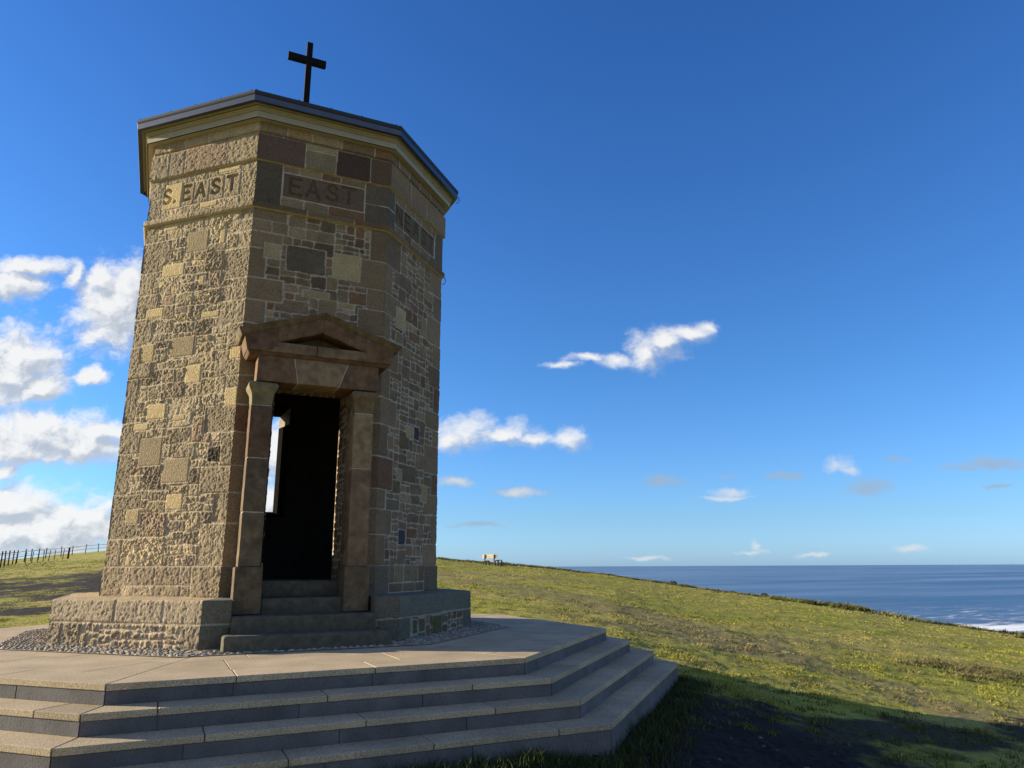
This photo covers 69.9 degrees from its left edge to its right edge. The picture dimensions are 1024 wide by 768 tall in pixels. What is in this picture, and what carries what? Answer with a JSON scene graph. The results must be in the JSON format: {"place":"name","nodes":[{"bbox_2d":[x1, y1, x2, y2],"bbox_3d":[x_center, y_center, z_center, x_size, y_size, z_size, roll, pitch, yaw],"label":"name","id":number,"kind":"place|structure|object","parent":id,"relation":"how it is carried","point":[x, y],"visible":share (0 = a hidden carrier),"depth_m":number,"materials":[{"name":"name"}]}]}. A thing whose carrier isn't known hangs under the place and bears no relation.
{"place":"outdoors","nodes":[
{"label":"outdoors","id":0,"kind":"place"},
{"bbox_2d":[0,551,1023,767],"bbox_3d":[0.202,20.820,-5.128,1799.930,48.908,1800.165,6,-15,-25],"label":"ground","id":1,"kind":"structure","parent":0,"point":[794,746],"depth_m":15.31,"materials":[{"name":"green plant"}]},
{"bbox_2d":[3,548,70,564],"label":"fence","id":2,"kind":"object","parent":1,"relation":"on","point":[68,554],"visible":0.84,"depth_m":73.97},
{"bbox_2d":[0,543,106,566],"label":"fence","id":3,"kind":"object","parent":1,"relation":"on","point":[8,558],"visible":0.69,"depth_m":77.06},
{"bbox_2d":[0,614,677,767],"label":"stepped platform","id":4,"kind":"structure","parent":1,"relation":"on","point":[487,685],"depth_m":5.97,"materials":[{"name":"stone"}]},
{"bbox_2d":[46,42,470,652],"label":"stone tower","id":5,"kind":"structure","parent":4,"relation":"on","point":[292,274],"depth_m":9.37,"materials":[{"name":"stone"}]},
{"bbox_2d":[483,554,501,565],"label":"bench","id":6,"kind":"object","parent":1,"relation":"on","point":[494,557],"visible":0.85,"depth_m":58.31,"materials":[{"name":"beige wood"}]},
{"bbox_2d":[381,673,734,767],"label":"long grass","id":7,"kind":"structure","parent":1,"relation":"on","point":[645,731],"depth_m":6.31,"materials":[{"name":"green plant"}]},
{"bbox_2d":[436,557,1023,637],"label":"clifftop scrub","id":8,"kind":"object","parent":1,"relation":"on","point":[855,607],"visible":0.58,"depth_m":51.22,"materials":[{"name":"green plant"}]},
{"bbox_2d":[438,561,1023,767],"bbox_3d":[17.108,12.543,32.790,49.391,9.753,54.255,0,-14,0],"label":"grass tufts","id":9,"kind":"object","parent":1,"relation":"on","point":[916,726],"visible":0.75,"depth_m":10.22,"materials":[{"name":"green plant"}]},
{"bbox_2d":[648,701,1005,767],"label":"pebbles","id":10,"kind":"object","parent":1,"relation":"on","point":[778,750],"visible":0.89,"depth_m":7.29,"materials":[{"name":"grey stone"}]},
{"bbox_2d":[884,654,1023,687],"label":"dry grass","id":11,"kind":"structure","parent":1,"relation":"on","point":[1005,674],"depth_m":18.41,"materials":[{"name":"plant"}]},
{"bbox_2d":[0,0,1023,566],"label":"sky","id":12,"kind":"structure","parent":0,"point":[728,282],"materials":[{"name":"blue"}]},
{"bbox_2d":[556,564,1023,632],"bbox_3d":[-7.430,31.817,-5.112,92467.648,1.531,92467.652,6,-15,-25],"label":"sea","id":13,"kind":"structure","parent":0,"point":[990,597],"depth_m":1226.86,"materials":[{"name":"liquid"}]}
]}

